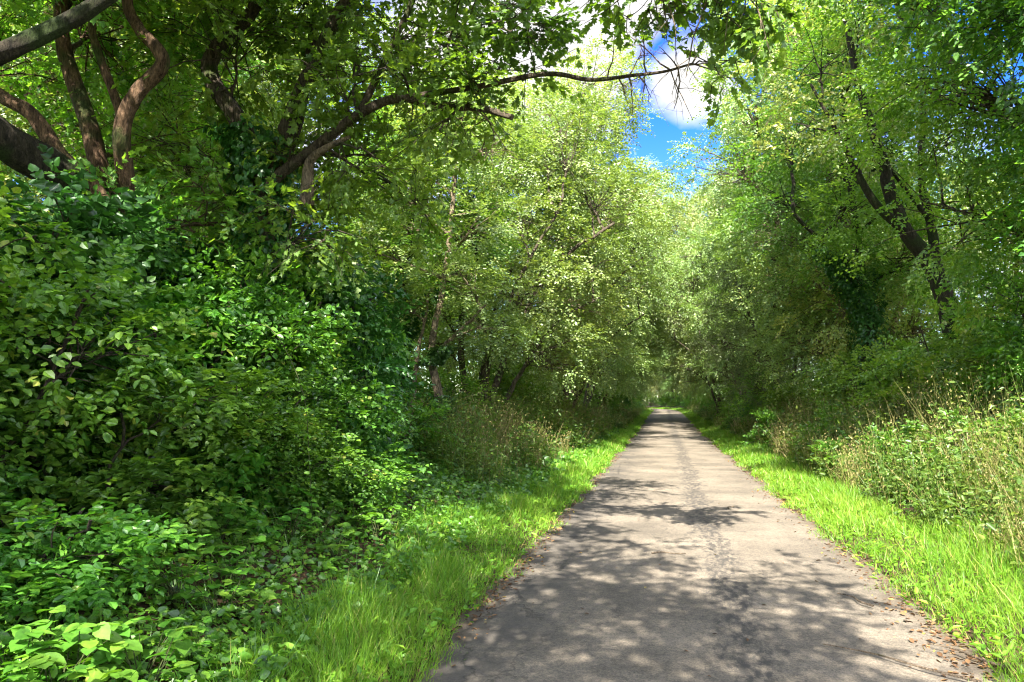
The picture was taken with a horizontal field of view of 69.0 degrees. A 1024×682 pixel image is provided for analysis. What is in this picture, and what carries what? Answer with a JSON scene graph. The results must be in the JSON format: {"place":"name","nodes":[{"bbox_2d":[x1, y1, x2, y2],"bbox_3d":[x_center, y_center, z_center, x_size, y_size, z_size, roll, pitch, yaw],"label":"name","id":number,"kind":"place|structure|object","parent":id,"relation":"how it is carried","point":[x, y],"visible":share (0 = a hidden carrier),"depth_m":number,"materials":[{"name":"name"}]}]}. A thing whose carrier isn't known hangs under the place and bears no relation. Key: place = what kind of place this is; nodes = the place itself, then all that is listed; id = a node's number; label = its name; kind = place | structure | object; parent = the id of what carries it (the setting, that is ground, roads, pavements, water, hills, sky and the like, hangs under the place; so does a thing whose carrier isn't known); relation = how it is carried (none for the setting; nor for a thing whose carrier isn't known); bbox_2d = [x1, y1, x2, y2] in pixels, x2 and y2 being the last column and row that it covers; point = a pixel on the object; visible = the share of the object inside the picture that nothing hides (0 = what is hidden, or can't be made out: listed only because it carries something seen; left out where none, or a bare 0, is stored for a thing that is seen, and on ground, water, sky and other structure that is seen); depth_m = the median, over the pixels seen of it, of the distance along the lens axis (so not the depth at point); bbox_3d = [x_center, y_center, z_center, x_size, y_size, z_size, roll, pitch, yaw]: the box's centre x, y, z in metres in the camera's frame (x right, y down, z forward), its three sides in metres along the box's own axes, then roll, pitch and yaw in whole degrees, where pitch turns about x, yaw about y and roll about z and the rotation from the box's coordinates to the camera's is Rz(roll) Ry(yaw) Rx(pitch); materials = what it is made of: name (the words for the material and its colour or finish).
{"place":"outdoors","nodes":[
{"label":"outdoors","id":0,"kind":"place"},
{"bbox_2d":[149,408,653,681],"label":"grass","id":1,"kind":"structure","parent":0,"point":[583,470],"depth_m":5.60,"materials":[{"name":"green plant"}]},
{"bbox_2d":[0,402,1023,681],"bbox_3d":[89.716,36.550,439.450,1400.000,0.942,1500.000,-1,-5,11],"label":"ground","id":2,"kind":"structure","parent":0,"point":[510,552],"depth_m":5.98,"materials":[{"name":"green plant"}]},
{"bbox_2d":[0,664,53,681],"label":"bramble plant","id":3,"kind":"object","parent":2,"relation":"on","point":[21,676],"visible":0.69,"depth_m":3.38,"materials":[{"name":"green plant"}]},
{"bbox_2d":[0,637,56,676],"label":"bramble plant","id":4,"kind":"object","parent":2,"relation":"on","point":[24,672],"visible":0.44,"depth_m":3.46,"materials":[{"name":"green plant"}]},
{"bbox_2d":[0,575,58,625],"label":"bramble plant","id":5,"kind":"object","parent":2,"relation":"on","point":[35,605],"visible":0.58,"depth_m":3.99,"materials":[{"name":"green plant"}]},
{"bbox_2d":[0,605,92,667],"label":"bramble plant","id":6,"kind":"object","parent":2,"relation":"on","point":[60,634],"visible":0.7,"depth_m":3.54,"materials":[{"name":"green plant"}]},
{"bbox_2d":[1,639,108,681],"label":"bramble plant","id":7,"kind":"object","parent":2,"relation":"on","point":[80,668],"visible":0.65,"depth_m":3.40,"materials":[{"name":"green plant"}]},
{"bbox_2d":[0,0,117,65],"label":"maple tree","id":8,"kind":"object","parent":2,"relation":"on","point":[18,45],"visible":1,"depth_m":5.56,"materials":[{"name":"brown plant"}]},
{"bbox_2d":[5,619,129,681],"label":"bramble plant","id":9,"kind":"object","parent":2,"relation":"on","point":[102,630],"visible":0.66,"depth_m":3.54,"materials":[{"name":"green plant"}]},
{"bbox_2d":[12,630,123,681],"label":"bramble plant","id":10,"kind":"object","parent":2,"relation":"on","point":[48,659],"visible":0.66,"depth_m":3.34,"materials":[{"name":"green plant"}]},
{"bbox_2d":[0,465,210,639],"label":"bramble bush","id":11,"kind":"object","parent":2,"relation":"on","point":[86,581],"visible":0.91,"depth_m":4.28,"materials":[{"name":"green plant"}]},
{"bbox_2d":[0,143,222,498],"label":"ivy bush","id":12,"kind":"object","parent":2,"relation":"on","point":[82,214],"visible":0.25,"depth_m":6.06,"materials":[{"name":"green plant"}]},
{"bbox_2d":[0,185,245,529],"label":"hawthorn shrub","id":13,"kind":"object","parent":2,"relation":"on","point":[37,295],"visible":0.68,"depth_m":5.11,"materials":[{"name":"green plant"}]},
{"bbox_2d":[35,220,228,383],"bbox_3d":[-4.929,0.232,8.814,3.574,3.835,4.039,-4,-6,39],"label":"ivy bush","id":14,"kind":"object","parent":2,"relation":"on","point":[186,254],"visible":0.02,"depth_m":9.10,"materials":[{"name":"green plant"}]},
{"bbox_2d":[69,625,197,681],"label":"bramble plant","id":15,"kind":"object","parent":2,"relation":"on","point":[105,672],"visible":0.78,"depth_m":3.58,"materials":[{"name":"green plant"}]},
{"bbox_2d":[92,616,191,679],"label":"bramble plant","id":16,"kind":"object","parent":2,"relation":"on","point":[139,637],"visible":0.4,"depth_m":3.81,"materials":[{"name":"green plant"}]},
{"bbox_2d":[0,0,288,254],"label":"alder tree","id":17,"kind":"object","parent":2,"relation":"on","point":[198,125],"visible":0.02,"depth_m":13.76,"materials":[{"name":"green plant"}]},
{"bbox_2d":[0,358,290,580],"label":"dogwood shrub","id":18,"kind":"object","parent":2,"relation":"on","point":[153,418],"visible":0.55,"depth_m":5.53,"materials":[{"name":"green plant"}]},
{"bbox_2d":[0,0,302,251],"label":"field maple","id":19,"kind":"object","parent":2,"relation":"on","point":[14,119],"visible":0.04,"depth_m":11.98,"materials":[{"name":"green plant"}]},
{"bbox_2d":[0,0,323,294],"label":"maple tree","id":20,"kind":"object","parent":2,"relation":"on","point":[20,151],"visible":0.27,"depth_m":8.01,"materials":[{"name":"green plant"}]},
{"bbox_2d":[5,265,322,546],"bbox_3d":[-3.544,0.703,7.107,3.336,3.026,3.530,1,-5,-13],"label":"dogwood shrub","id":21,"kind":"object","parent":2,"relation":"on","point":[165,299],"visible":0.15,"depth_m":6.67,"materials":[{"name":"green plant"}]},
{"bbox_2d":[238,324,316,528],"bbox_3d":[-2.155,0.750,6.710,0.907,1.841,0.145,-2,-5,18],"label":"bramble cane","id":22,"kind":"object","parent":21,"relation":"hanging from","point":[308,515],"visible":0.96,"depth_m":6.60,"materials":[{"name":"green plant"}]},
{"bbox_2d":[0,0,333,254],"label":"field maple","id":23,"kind":"object","parent":2,"relation":"on","point":[294,183],"visible":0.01,"depth_m":17.34,"materials":[{"name":"green plant"}]},
{"bbox_2d":[124,546,217,609],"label":"bramble plant","id":24,"kind":"object","parent":2,"relation":"on","point":[184,569],"visible":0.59,"depth_m":4.84,"materials":[{"name":"green plant"}]},
{"bbox_2d":[162,616,220,660],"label":"bramble plant","id":25,"kind":"object","parent":2,"relation":"on","point":[202,628],"visible":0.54,"depth_m":4.11,"materials":[{"name":"green plant"}]},
{"bbox_2d":[171,563,255,624],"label":"bramble plant","id":26,"kind":"object","parent":2,"relation":"on","point":[185,594],"visible":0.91,"depth_m":4.82,"materials":[{"name":"green plant"}]},
{"bbox_2d":[197,502,248,539],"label":"bramble plant","id":27,"kind":"object","parent":2,"relation":"on","point":[230,516],"visible":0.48,"depth_m":6.23,"materials":[{"name":"green plant"}]},
{"bbox_2d":[204,509,246,540],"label":"bramble plant","id":28,"kind":"object","parent":2,"relation":"on","point":[234,514],"visible":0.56,"depth_m":6.24,"materials":[{"name":"green plant"}]},
{"bbox_2d":[191,535,265,585],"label":"bramble plant","id":29,"kind":"object","parent":2,"relation":"on","point":[260,538],"visible":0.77,"depth_m":5.18,"materials":[{"name":"green plant"}]},
{"bbox_2d":[206,521,268,566],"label":"bramble plant","id":30,"kind":"object","parent":2,"relation":"on","point":[242,530],"visible":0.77,"depth_m":5.77,"materials":[{"name":"green plant"}]},
{"bbox_2d":[216,579,276,618],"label":"bramble plant","id":31,"kind":"object","parent":2,"relation":"on","point":[267,594],"visible":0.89,"depth_m":4.91,"materials":[{"name":"green plant"}]},
{"bbox_2d":[118,354,394,519],"bbox_3d":[-2.676,0.974,7.373,2.648,1.758,2.779,-2,-5,25],"label":"hawthorn shrub","id":32,"kind":"object","parent":2,"relation":"on","point":[286,430],"visible":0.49,"depth_m":7.15,"materials":[{"name":"green plant"}]},
{"bbox_2d":[158,235,421,497],"bbox_3d":[-3.008,0.337,8.422,3.530,3.313,3.706,-2,-5,20],"label":"hawthorn shrub","id":33,"kind":"object","parent":2,"relation":"on","point":[285,315],"visible":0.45,"depth_m":7.81,"materials":[{"name":"green plant"}]},
{"bbox_2d":[173,0,412,285],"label":"ash tree","id":34,"kind":"object","parent":2,"relation":"on","point":[331,95],"visible":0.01,"depth_m":20.52,"materials":[{"name":"green plant"}]},
{"bbox_2d":[263,502,322,544],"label":"bramble plant","id":35,"kind":"object","parent":2,"relation":"on","point":[288,518],"visible":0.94,"depth_m":6.54,"materials":[{"name":"green plant"}]},
{"bbox_2d":[184,194,434,485],"bbox_3d":[-2.615,0.129,9.949,3.534,4.218,3.127,-1,-5,15],"label":"ivy bush","id":36,"kind":"object","parent":2,"relation":"on","point":[370,329],"visible":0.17,"depth_m":9.30,"materials":[{"name":"green plant"}]},
{"bbox_2d":[289,497,343,534],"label":"bramble plant","id":37,"kind":"object","parent":2,"relation":"on","point":[336,516],"visible":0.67,"depth_m":7.08,"materials":[{"name":"green plant"}]},
{"bbox_2d":[0,416,637,681],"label":"ground cover","id":38,"kind":"object","parent":2,"relation":"on","point":[436,482],"visible":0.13,"depth_m":5.56,"materials":[{"name":"green plant"}]},
{"bbox_2d":[227,274,427,453],"bbox_3d":[-2.982,0.797,11.020,3.336,3.663,3.530,3,-6,-34],"label":"dogwood shrub","id":39,"kind":"object","parent":2,"relation":"on","point":[398,351],"visible":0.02,"depth_m":10.53,"materials":[{"name":"green plant"}]},
{"bbox_2d":[305,522,356,565],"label":"bramble plant","id":40,"kind":"object","parent":2,"relation":"on","point":[325,542],"visible":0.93,"depth_m":6.38,"materials":[{"name":"green plant"}]},
{"bbox_2d":[327,498,373,533],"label":"bramble plant","id":41,"kind":"object","parent":2,"relation":"on","point":[347,518],"visible":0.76,"depth_m":7.55,"materials":[{"name":"green plant"}]},
{"bbox_2d":[276,380,431,514],"bbox_3d":[-2.311,1.149,8.704,2.779,1.690,2.648,0,-5,-5],"label":"hawthorn shrub","id":42,"kind":"object","parent":2,"relation":"on","point":[371,485],"visible":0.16,"depth_m":8.32,"materials":[{"name":"green plant"}]},
{"bbox_2d":[361,508,406,544],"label":"bramble plant","id":43,"kind":"object","parent":2,"relation":"on","point":[386,527],"visible":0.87,"depth_m":7.38,"materials":[{"name":"green plant"}]},
{"bbox_2d":[360,504,407,535],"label":"bramble plant","id":44,"kind":"object","parent":2,"relation":"on","point":[382,521],"visible":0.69,"depth_m":7.63,"materials":[{"name":"green plant"}]},
{"bbox_2d":[314,64,520,370],"bbox_3d":[-3.459,-3.035,23.578,8.071,12.153,7.762,1,-5,-17],"label":"ash tree","id":45,"kind":"object","parent":2,"relation":"on","point":[422,350],"visible":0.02,"depth_m":23.34,"materials":[{"name":"green plant"}]},
{"bbox_2d":[307,63,530,415],"bbox_3d":[-2.147,-1.845,16.671,4.966,8.748,5.509,1,-5,-16],"label":"ivied tree","id":46,"kind":"object","parent":2,"relation":"on","point":[416,323],"visible":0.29,"depth_m":16.49,"materials":[{"name":"green plant"}]},
{"bbox_2d":[384,397,471,483],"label":"bramble bush","id":47,"kind":"object","parent":2,"relation":"on","point":[426,411],"visible":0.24,"depth_m":12.30,"materials":[{"name":"green plant"}]},
{"bbox_2d":[376,248,481,393],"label":"hazel tree","id":48,"kind":"object","parent":2,"relation":"on","point":[445,362],"depth_m":30.92,"materials":[{"name":"green plant"}]},
{"bbox_2d":[339,57,559,437],"bbox_3d":[-1.446,-1.672,15.592,4.880,8.256,5.149,0,-5,-6],"label":"birch tree","id":49,"kind":"object","parent":2,"relation":"on","point":[435,356],"visible":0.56,"depth_m":15.11,"materials":[{"name":"green plant"}]},
{"bbox_2d":[404,367,506,416],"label":"thicket bush","id":50,"kind":"object","parent":2,"relation":"on","point":[469,387],"visible":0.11,"depth_m":17.90,"materials":[{"name":"green plant"}]},
{"bbox_2d":[99,0,812,501],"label":"maple tree","id":51,"kind":"object","parent":2,"relation":"on","point":[271,162],"visible":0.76,"depth_m":7.94,"materials":[{"name":"green plant"}]},
{"bbox_2d":[442,348,551,424],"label":"elder bush","id":52,"kind":"object","parent":2,"relation":"on","point":[506,379],"visible":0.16,"depth_m":23.31,"materials":[{"name":"green plant"}]},
{"bbox_2d":[389,381,615,487],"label":"tall grass","id":53,"kind":"structure","parent":2,"relation":"on","point":[568,425],"depth_m":15.56,"materials":[{"name":"plant"}]},
{"bbox_2d":[0,425,1020,681],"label":"fallen leaves","id":54,"kind":"object","parent":2,"relation":"on","point":[922,613],"visible":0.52,"depth_m":5.82,"materials":[{"name":"plant"}]},
{"bbox_2d":[385,82,669,413],"bbox_3d":[0.085,-2.046,20.565,7.771,9.769,6.701,2,-5,-27],"label":"hazel tree","id":55,"kind":"object","parent":2,"relation":"on","point":[556,182],"visible":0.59,"depth_m":20.02,"materials":[{"name":"green plant"}]},
{"bbox_2d":[521,371,578,409],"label":"thicket bush","id":56,"kind":"object","parent":2,"relation":"on","point":[566,400],"visible":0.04,"depth_m":28.56,"materials":[{"name":"green plant"}]},
{"bbox_2d":[419,30,696,406],"bbox_3d":[0.955,-3.466,27.312,11.299,13.702,9.704,-1,-5,9],"label":"field maple","id":57,"kind":"object","parent":2,"relation":"on","point":[617,136],"visible":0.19,"depth_m":25.75,"materials":[{"name":"green plant"}]},
{"bbox_2d":[494,155,685,408],"bbox_3d":[2.977,-1.964,31.744,8.159,11.397,7.036,0,-5,-1],"label":"hazel tree","id":58,"kind":"object","parent":2,"relation":"on","point":[638,303],"visible":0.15,"depth_m":31.03,"materials":[{"name":"green plant"}]},
{"bbox_2d":[513,152,681,405],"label":"field maple","id":59,"kind":"object","parent":2,"relation":"on","point":[642,364],"visible":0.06,"depth_m":40.91,"materials":[{"name":"green plant"}]},
{"bbox_2d":[548,198,674,409],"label":"hazel tree","id":60,"kind":"object","parent":2,"relation":"on","point":[638,324],"visible":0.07,"depth_m":37.42,"materials":[{"name":"green plant"}]},
{"bbox_2d":[581,397,648,428],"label":"tall grass","id":61,"kind":"structure","parent":2,"relation":"on","point":[619,422],"depth_m":44.11,"materials":[{"name":"plant"}]},
{"bbox_2d":[567,170,686,400],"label":"field maple","id":62,"kind":"object","parent":2,"relation":"on","point":[661,334],"visible":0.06,"depth_m":49.33,"materials":[{"name":"green plant"}]},
{"bbox_2d":[582,232,688,411],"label":"hazel tree","id":63,"kind":"object","parent":2,"relation":"on","point":[652,336],"visible":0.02,"depth_m":45.83,"materials":[{"name":"green plant"}]},
{"bbox_2d":[590,249,680,411],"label":"hazel tree","id":64,"kind":"object","parent":2,"relation":"on","point":[646,340],"visible":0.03,"depth_m":47.42,"materials":[{"name":"green plant"}]},
{"bbox_2d":[612,193,687,403],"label":"field maple","id":65,"kind":"object","parent":2,"relation":"on","point":[663,371],"visible":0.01,"depth_m":51.77,"materials":[{"name":"green plant"}]},
{"bbox_2d":[651,183,745,414],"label":"field maple","id":66,"kind":"object","parent":2,"relation":"on","point":[676,343],"visible":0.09,"depth_m":52.94,"materials":[{"name":"green plant"}]},
{"bbox_2d":[644,223,761,416],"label":"hazel tree","id":67,"kind":"object","parent":2,"relation":"on","point":[679,334],"visible":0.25,"depth_m":45.32,"materials":[{"name":"green plant"}]},
{"bbox_2d":[682,397,744,430],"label":"tall grass","id":68,"kind":"structure","parent":2,"relation":"on","point":[709,415],"depth_m":47.46,"materials":[{"name":"plant"}]},
{"bbox_2d":[655,216,798,406],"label":"hazel tree","id":69,"kind":"object","parent":2,"relation":"on","point":[696,272],"visible":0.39,"depth_m":37.24,"materials":[{"name":"green plant"}]},
{"bbox_2d":[714,384,750,421],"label":"thicket bush","id":70,"kind":"object","parent":2,"relation":"on","point":[725,411],"visible":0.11,"depth_m":40.28,"materials":[{"name":"green plant"}]},
{"bbox_2d":[670,162,824,391],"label":"field maple","id":71,"kind":"object","parent":2,"relation":"on","point":[702,201],"visible":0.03,"depth_m":43.26,"materials":[{"name":"green plant"}]},
{"bbox_2d":[683,237,823,417],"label":"willow tree","id":72,"kind":"object","parent":2,"relation":"on","point":[740,331],"visible":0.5,"depth_m":28.70,"materials":[{"name":"green plant"}]},
{"bbox_2d":[735,407,799,447],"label":"bramble bush","id":73,"kind":"object","parent":2,"relation":"on","point":[766,417],"visible":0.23,"depth_m":22.52,"materials":[{"name":"green plant"}]},
{"bbox_2d":[728,363,809,424],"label":"elder bush","id":74,"kind":"object","parent":2,"relation":"on","point":[750,402],"visible":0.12,"depth_m":29.84,"materials":[{"name":"green plant"}]},
{"bbox_2d":[696,85,858,388],"bbox_3d":[12.304,-3.948,33.201,8.071,15.799,7.762,0,-5,0],"label":"ash tree","id":75,"kind":"object","parent":2,"relation":"on","point":[718,163],"visible":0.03,"depth_m":33.32,"materials":[{"name":"green plant"}]},
{"bbox_2d":[750,382,816,423],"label":"thicket bush","id":76,"kind":"object","parent":2,"relation":"on","point":[782,395],"visible":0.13,"depth_m":26.56,"materials":[{"name":"green plant"}]},
{"bbox_2d":[785,400,882,451],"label":"bramble bush","id":77,"kind":"object","parent":2,"relation":"on","point":[823,418],"visible":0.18,"depth_m":17.26,"materials":[{"name":"green plant"}]},
{"bbox_2d":[661,0,1015,407],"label":"field maple","id":78,"kind":"object","parent":2,"relation":"on","point":[825,331],"visible":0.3,"depth_m":22.93,"materials":[{"name":"green plant"}]},
{"bbox_2d":[713,126,979,398],"bbox_3d":[11.213,-2.106,25.233,7.771,10.854,6.701,1,-5,-10],"label":"hazel tree","id":79,"kind":"object","parent":2,"relation":"on","point":[774,260],"visible":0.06,"depth_m":25.03,"materials":[{"name":"green plant"}]},
{"bbox_2d":[792,323,918,420],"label":"elder bush","id":80,"kind":"object","parent":2,"relation":"on","point":[813,377],"visible":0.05,"depth_m":22.20,"materials":[{"name":"green plant"}]},
{"bbox_2d":[717,0,995,402],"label":"ivied tree","id":81,"kind":"object","parent":2,"relation":"on","point":[858,304],"visible":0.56,"depth_m":19.44,"materials":[{"name":"green plant"}]},
{"bbox_2d":[790,344,923,415],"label":"thicket bush","id":82,"kind":"object","parent":2,"relation":"on","point":[837,394],"visible":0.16,"depth_m":19.02,"materials":[{"name":"green plant"}]},
{"bbox_2d":[806,420,930,477],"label":"bramble bush","id":83,"kind":"object","parent":2,"relation":"on","point":[822,444],"visible":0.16,"depth_m":13.60,"materials":[{"name":"green plant"}]},
{"bbox_2d":[715,420,1022,555],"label":"ground cover","id":84,"kind":"object","parent":2,"relation":"on","point":[908,507],"visible":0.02,"depth_m":9.89,"materials":[{"name":"green plant"}]},
{"bbox_2d":[726,0,1016,343],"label":"forked tree","id":85,"kind":"object","parent":2,"relation":"on","point":[915,243],"visible":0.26,"depth_m":16.52,"materials":[{"name":"green plant"}]},
{"bbox_2d":[729,346,1023,572],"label":"tall grass","id":86,"kind":"structure","parent":2,"relation":"on","point":[991,488],"depth_m":10.45,"materials":[{"name":"plant"}]},
{"bbox_2d":[827,332,957,430],"bbox_3d":[9.196,1.655,16.849,3.948,3.493,4.005,-1,-5,7],"label":"thicket bush","id":87,"kind":"object","parent":2,"relation":"on","point":[873,375],"visible":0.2,"depth_m":16.52,"materials":[{"name":"green plant"}]},
{"bbox_2d":[777,0,1023,315],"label":"ash tree","id":88,"kind":"object","parent":2,"relation":"on","point":[985,98],"visible":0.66,"depth_m":12.45,"materials":[{"name":"green plant"}]},
{"bbox_2d":[802,0,1023,209],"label":"ash tree","id":89,"kind":"object","parent":2,"relation":"on","point":[953,47],"visible":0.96,"depth_m":9.98,"materials":[{"name":"green plant"}]},
{"bbox_2d":[874,319,1023,464],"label":"thicket bush","id":90,"kind":"object","parent":2,"relation":"on","point":[954,354],"visible":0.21,"depth_m":13.15,"materials":[{"name":"green plant"}]},
{"bbox_2d":[879,267,1023,439],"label":"elder bush","id":91,"kind":"object","parent":2,"relation":"on","point":[945,317],"visible":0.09,"depth_m":14.99,"materials":[{"name":"green plant"}]},
{"bbox_2d":[896,403,1023,495],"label":"bramble bush","id":92,"kind":"object","parent":2,"relation":"on","point":[907,427],"visible":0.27,"depth_m":10.51,"materials":[{"name":"green plant"}]},
{"bbox_2d":[899,0,1023,262],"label":"alder tree","id":93,"kind":"object","parent":2,"relation":"on","point":[1020,154],"visible":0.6,"depth_m":10.55,"materials":[{"name":"green plant"}]},
{"bbox_2d":[902,146,1023,334],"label":"ivied tree","id":94,"kind":"object","parent":2,"relation":"on","point":[957,290],"visible":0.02,"depth_m":28.99,"materials":[{"name":"green plant"}]},
{"bbox_2d":[911,140,1023,336],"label":"hazel tree","id":95,"kind":"object","parent":2,"relation":"on","point":[1016,264],"visible":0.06,"depth_m":20.06,"materials":[{"name":"green plant"}]},
{"bbox_2d":[919,220,1023,436],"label":"elder bush","id":96,"kind":"object","parent":2,"relation":"on","point":[1013,352],"visible":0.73,"depth_m":12.20,"materials":[{"name":"green plant"}]},
{"bbox_2d":[974,322,1023,471],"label":"hawthorn shrub","id":97,"kind":"object","parent":2,"relation":"on","point":[1003,423],"visible":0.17,"depth_m":10.27,"materials":[{"name":"green plant"}]},
{"bbox_2d":[7,0,1023,399],"label":"sky","id":98,"kind":"structure","parent":0,"point":[658,145],"materials":[{"name":"blue"}]},
{"bbox_2d":[417,409,1010,681],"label":"road","id":99,"kind":"structure","parent":0,"point":[665,483],"depth_m":5.97,"materials":[{"name":"grey asphalt"}]},
{"bbox_2d":[823,643,981,681],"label":"fallen twig","id":100,"kind":"object","parent":99,"relation":"on","point":[953,675],"visible":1,"depth_m":4.39,"materials":[{"name":"brown wood"}]},
{"bbox_2d":[649,407,1023,681],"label":"grass","id":101,"kind":"structure","parent":0,"point":[848,501],"depth_m":7.48,"materials":[{"name":"green plant"}]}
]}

